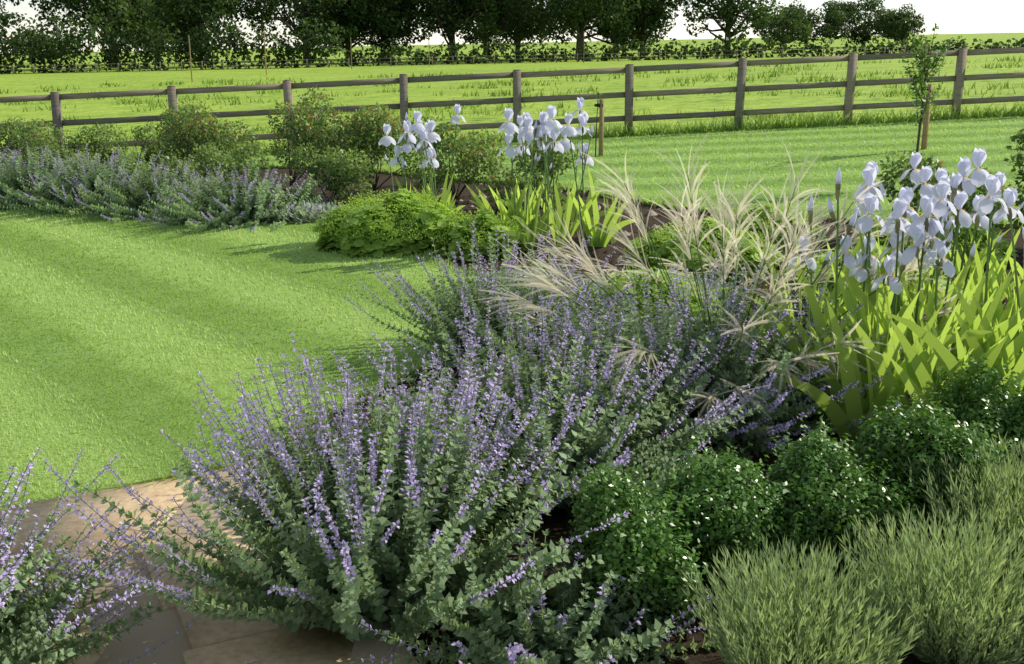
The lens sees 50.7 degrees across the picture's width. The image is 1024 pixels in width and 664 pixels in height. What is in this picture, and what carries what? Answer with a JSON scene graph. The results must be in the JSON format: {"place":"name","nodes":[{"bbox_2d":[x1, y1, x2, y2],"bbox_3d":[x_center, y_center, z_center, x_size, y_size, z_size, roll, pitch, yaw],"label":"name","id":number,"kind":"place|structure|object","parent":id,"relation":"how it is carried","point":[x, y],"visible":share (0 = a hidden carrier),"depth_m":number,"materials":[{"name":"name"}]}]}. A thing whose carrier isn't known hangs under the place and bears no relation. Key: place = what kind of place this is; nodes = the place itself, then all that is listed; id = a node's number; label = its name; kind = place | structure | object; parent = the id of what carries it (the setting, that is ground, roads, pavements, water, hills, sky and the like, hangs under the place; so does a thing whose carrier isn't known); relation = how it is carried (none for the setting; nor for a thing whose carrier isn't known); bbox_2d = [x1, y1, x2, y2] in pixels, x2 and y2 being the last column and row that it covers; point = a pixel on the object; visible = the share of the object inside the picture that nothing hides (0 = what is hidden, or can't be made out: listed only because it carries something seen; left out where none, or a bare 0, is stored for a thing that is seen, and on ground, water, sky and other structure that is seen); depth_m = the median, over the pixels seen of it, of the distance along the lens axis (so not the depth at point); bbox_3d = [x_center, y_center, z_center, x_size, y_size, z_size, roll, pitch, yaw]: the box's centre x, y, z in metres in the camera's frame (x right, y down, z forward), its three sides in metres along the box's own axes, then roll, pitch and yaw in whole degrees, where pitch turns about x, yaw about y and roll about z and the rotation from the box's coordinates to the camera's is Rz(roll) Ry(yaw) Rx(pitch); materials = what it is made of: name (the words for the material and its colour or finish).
{"place":"outdoors","nodes":[
{"label":"outdoors","id":0,"kind":"place"},
{"bbox_2d":[0,207,488,508],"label":"lawn","id":1,"kind":"structure","parent":0,"point":[240,340],"depth_m":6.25,"materials":[{"name":"green plant"}]},
{"bbox_2d":[0,32,1023,161],"bbox_3d":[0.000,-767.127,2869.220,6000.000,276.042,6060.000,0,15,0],"label":"terrain","id":2,"kind":"structure","parent":0,"point":[27,83],"depth_m":48.21,"materials":[{"name":"green plant"}]},
{"bbox_2d":[188,29,737,81],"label":"paddock poles","id":3,"kind":"object","parent":2,"relation":"on","point":[351,54],"visible":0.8,"depth_m":92.16,"materials":[{"name":"brown wood"}]},
{"bbox_2d":[0,0,926,66],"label":"trees","id":4,"kind":"object","parent":2,"relation":"on","point":[547,20],"depth_m":164.27,"materials":[{"name":"green plant"}]},
{"bbox_2d":[11,44,1007,73],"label":"field fence","id":5,"kind":"object","parent":2,"relation":"on","point":[411,61],"depth_m":135.56,"materials":[{"name":"brown wood"}]},
{"bbox_2d":[0,8,1023,73],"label":"hedgerow","id":6,"kind":"object","parent":2,"relation":"on","point":[108,54],"visible":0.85,"depth_m":140.12,"materials":[{"name":"green plant"}]},
{"bbox_2d":[0,47,1023,158],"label":"wooden fence","id":7,"kind":"object","parent":2,"relation":"on","point":[849,84],"visible":0.84,"depth_m":17.55,"materials":[{"name":"brown wood"}]},
{"bbox_2d":[0,55,1023,158],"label":"paddock tussocks","id":8,"kind":"object","parent":2,"relation":"on","point":[687,82],"visible":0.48,"depth_m":39.90,"materials":[{"name":"green plant"}]},
{"bbox_2d":[460,132,1016,431],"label":"ornamental grass","id":9,"kind":"object","parent":2,"relation":"on","point":[791,244],"depth_m":4.63,"materials":[{"name":"plant"}]},
{"bbox_2d":[875,128,1023,226],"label":"border shrubs","id":10,"kind":"object","parent":2,"relation":"on","point":[982,189],"visible":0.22,"depth_m":8.19,"materials":[{"name":"green plant"}]},
{"bbox_2d":[0,0,1023,52],"label":"sky","id":11,"kind":"structure","parent":0,"point":[951,16],"materials":[{"name":"white"}]},
{"bbox_2d":[6,100,1023,164],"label":"grass","id":12,"kind":"structure","parent":0,"point":[935,114],"depth_m":17.79,"materials":[{"name":"green plant"}]},
{"bbox_2d":[161,168,1023,663],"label":"ground soil beds","id":13,"kind":"object","parent":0,"point":[557,528],"depth_m":5.41,"materials":[{"name":"brown soil"}]},
{"bbox_2d":[0,142,45,177],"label":"catmint plant","id":14,"kind":"object","parent":13,"relation":"on","point":[9,159],"visible":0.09,"depth_m":13.46,"materials":[{"name":"green plant"}]},
{"bbox_2d":[0,142,107,212],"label":"catmint plant","id":15,"kind":"object","parent":13,"relation":"on","point":[9,180],"visible":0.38,"depth_m":12.38,"materials":[{"name":"green plant"}]},
{"bbox_2d":[0,144,170,218],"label":"catmint plant","id":16,"kind":"object","parent":13,"relation":"on","point":[62,198],"visible":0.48,"depth_m":11.78,"materials":[{"name":"green plant"}]},
{"bbox_2d":[0,446,259,663],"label":"catmint plant","id":17,"kind":"object","parent":13,"relation":"on","point":[19,632],"visible":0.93,"depth_m":2.89,"materials":[{"name":"green plant"}]},
{"bbox_2d":[69,154,231,223],"bbox_3d":[-3.667,-1.527,11.474,1.938,0.673,2.056,0,15,0],"label":"catmint plant","id":18,"kind":"object","parent":13,"relation":"on","point":[128,200],"visible":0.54,"depth_m":11.21,"materials":[{"name":"green plant"}]},
{"bbox_2d":[160,100,209,163],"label":"shrub","id":19,"kind":"object","parent":13,"relation":"on","point":[172,115],"visible":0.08,"depth_m":16.29,"materials":[{"name":"green plant"}]},
{"bbox_2d":[24,460,418,663],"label":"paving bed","id":20,"kind":"object","parent":13,"relation":"on","point":[164,625],"depth_m":3.15,"materials":[{"name":"beige stone"}]},
{"bbox_2d":[0,473,354,663],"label":"paving flags","id":21,"kind":"object","parent":20,"relation":"on","point":[225,641],"visible":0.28,"depth_m":3.33,"materials":[{"name":"stone"}]},
{"bbox_2d":[133,159,344,233],"bbox_3d":[-2.601,-1.361,10.723,2.011,0.660,2.060,-12,19,-38],"label":"catmint plant","id":22,"kind":"object","parent":13,"relation":"on","point":[205,208],"visible":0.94,"depth_m":10.37,"materials":[{"name":"green plant"}]},
{"bbox_2d":[0,85,579,210],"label":"border shrubs","id":23,"kind":"object","parent":13,"relation":"on","point":[186,130],"visible":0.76,"depth_m":12.23,"materials":[{"name":"green plant"}]},
{"bbox_2d":[264,200,353,222],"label":"stachys","id":24,"kind":"object","parent":13,"relation":"on","point":[323,208],"visible":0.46,"depth_m":10.36,"materials":[{"name":"green plant"}]},
{"bbox_2d":[42,318,629,641],"bbox_3d":[-0.443,0.419,3.159,1.519,0.787,1.677,0,15,0],"label":"catmint plant","id":25,"kind":"object","parent":13,"relation":"on","point":[346,547],"visible":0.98,"depth_m":2.97,"materials":[{"name":"green plant"}]},
{"bbox_2d":[312,188,470,257],"bbox_3d":[-0.918,-0.907,8.812,1.443,0.530,1.110,0,15,0],"label":"alchemilla mound","id":26,"kind":"object","parent":13,"relation":"on","point":[379,227],"visible":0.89,"depth_m":8.51,"materials":[{"name":"green plant"}]},
{"bbox_2d":[367,386,467,436],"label":"stachys","id":27,"kind":"object","parent":13,"relation":"on","point":[388,396],"visible":0.02,"depth_m":4.47,"materials":[{"name":"green plant"}]},
{"bbox_2d":[378,104,479,217],"bbox_3d":[-0.753,-1.394,9.399,0.827,1.136,0.861,-9,17,-29],"label":"iris clump","id":28,"kind":"object","parent":13,"relation":"on","point":[420,129],"visible":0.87,"depth_m":9.30,"materials":[{"name":"white plant"}]},
{"bbox_2d":[430,209,526,261],"bbox_3d":[-0.236,-0.768,8.440,0.813,0.384,0.670,0,15,0],"label":"alchemilla mound","id":29,"kind":"object","parent":13,"relation":"on","point":[462,229],"visible":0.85,"depth_m":8.27,"materials":[{"name":"green plant"}]},
{"bbox_2d":[343,218,639,372],"bbox_3d":[-0.059,-0.168,5.566,1.462,0.674,1.470,8,17,28],"label":"catmint plant","id":30,"kind":"object","parent":13,"relation":"on","point":[452,318],"visible":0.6,"depth_m":5.45,"materials":[{"name":"green plant"}]},
{"bbox_2d":[462,265,590,304],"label":"stachys","id":31,"kind":"object","parent":13,"relation":"on","point":[528,272],"visible":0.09,"depth_m":6.91,"materials":[{"name":"green plant"}]},
{"bbox_2d":[55,115,1023,227],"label":"orchard lawn","id":32,"kind":"structure","parent":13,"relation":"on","point":[988,135],"depth_m":13.54,"materials":[{"name":"green plant"}]},
{"bbox_2d":[323,291,763,517],"bbox_3d":[0.108,0.252,3.926,1.584,0.711,1.670,-4,15,-14],"label":"catmint plant","id":33,"kind":"object","parent":13,"relation":"on","point":[632,445],"visible":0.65,"depth_m":3.78,"materials":[{"name":"green plant"}]},
{"bbox_2d":[357,515,744,663],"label":"catmint plant","id":34,"kind":"object","parent":13,"relation":"on","point":[566,625],"visible":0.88,"depth_m":2.77,"materials":[{"name":"green plant"}]},
{"bbox_2d":[466,97,641,254],"bbox_3d":[0.366,-1.253,8.635,1.455,1.177,1.307,-3,15,-11],"label":"iris clump","id":35,"kind":"object","parent":13,"relation":"on","point":[529,217],"visible":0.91,"depth_m":8.55,"materials":[{"name":"green plant"}]},
{"bbox_2d":[593,88,606,155],"bbox_3d":[1.177,-2.767,14.815,0.220,1.171,0.198,4,16,16],"label":"young tree whip","id":36,"kind":"object","parent":13,"relation":"on","point":[600,105],"visible":0.96,"depth_m":14.72,"materials":[{"name":"plant"}]},
{"bbox_2d":[570,266,730,343],"bbox_3d":[0.770,-0.176,6.055,0.967,0.386,0.800,0,15,0],"label":"alchemilla mound","id":37,"kind":"object","parent":13,"relation":"on","point":[640,280],"visible":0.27,"depth_m":5.91,"materials":[{"name":"green plant"}]},
{"bbox_2d":[578,266,744,305],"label":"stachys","id":38,"kind":"object","parent":13,"relation":"on","point":[708,280],"visible":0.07,"depth_m":6.62,"materials":[{"name":"green plant"}]},
{"bbox_2d":[435,252,921,467],"bbox_3d":[0.678,0.054,4.608,2.034,0.712,2.191,0,15,0],"label":"catmint plant","id":39,"kind":"object","parent":13,"relation":"on","point":[758,427],"visible":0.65,"depth_m":4.33,"materials":[{"name":"green plant"}]},
{"bbox_2d":[621,217,787,285],"bbox_3d":[1.325,-0.576,7.399,1.157,0.415,0.898,0,15,0],"label":"alchemilla mound","id":40,"kind":"object","parent":13,"relation":"on","point":[663,243],"visible":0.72,"depth_m":7.20,"materials":[{"name":"green plant"}]},
{"bbox_2d":[700,201,830,254],"bbox_3d":[1.917,-0.814,8.279,1.058,0.365,0.809,0,15,0],"label":"alchemilla mound","id":41,"kind":"object","parent":13,"relation":"on","point":[763,214],"visible":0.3,"depth_m":8.07,"materials":[{"name":"green plant"}]},
{"bbox_2d":[563,354,1023,635],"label":"boxwood shrubs","id":42,"kind":"object","parent":13,"relation":"on","point":[698,513],"visible":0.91,"depth_m":3.13,"materials":[{"name":"green plant"}]},
{"bbox_2d":[680,432,1023,663],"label":"lavender plants","id":43,"kind":"object","parent":13,"relation":"on","point":[931,625],"visible":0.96,"depth_m":2.69,"materials":[{"name":"green plant"}]},
{"bbox_2d":[765,245,961,324],"bbox_3d":[2.020,-0.280,6.133,1.173,0.436,0.882,0,15,0],"label":"alchemilla mound","id":44,"kind":"object","parent":13,"relation":"on","point":[830,286],"visible":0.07,"depth_m":6.04,"materials":[{"name":"green plant"}]},
{"bbox_2d":[796,246,930,270],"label":"stachys","id":45,"kind":"object","parent":13,"relation":"on","point":[851,251],"depth_m":7.19,"materials":[{"name":"green plant"}]},
{"bbox_2d":[714,147,1023,403],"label":"iris clump","id":46,"kind":"object","parent":13,"relation":"on","point":[940,207],"visible":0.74,"depth_m":4.44,"materials":[{"name":"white plant"}]},
{"bbox_2d":[760,246,1023,464],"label":"iris leaves","id":47,"kind":"object","parent":13,"relation":"on","point":[926,353],"visible":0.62,"depth_m":4.01,"materials":[{"name":"green plant"}]},
{"bbox_2d":[902,23,950,151],"bbox_3d":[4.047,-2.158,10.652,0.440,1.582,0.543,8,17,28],"label":"young tree","id":48,"kind":"object","parent":13,"relation":"on","point":[919,58],"visible":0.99,"depth_m":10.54,"materials":[{"name":"green plant"}]},
{"bbox_2d":[851,209,1017,270],"bbox_3d":[2.926,-0.667,7.485,1.170,0.398,0.879,0,15,0],"label":"alchemilla mound","id":49,"kind":"object","parent":13,"relation":"on","point":[1000,249],"visible":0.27,"depth_m":7.26,"materials":[{"name":"green plant"}]}
]}

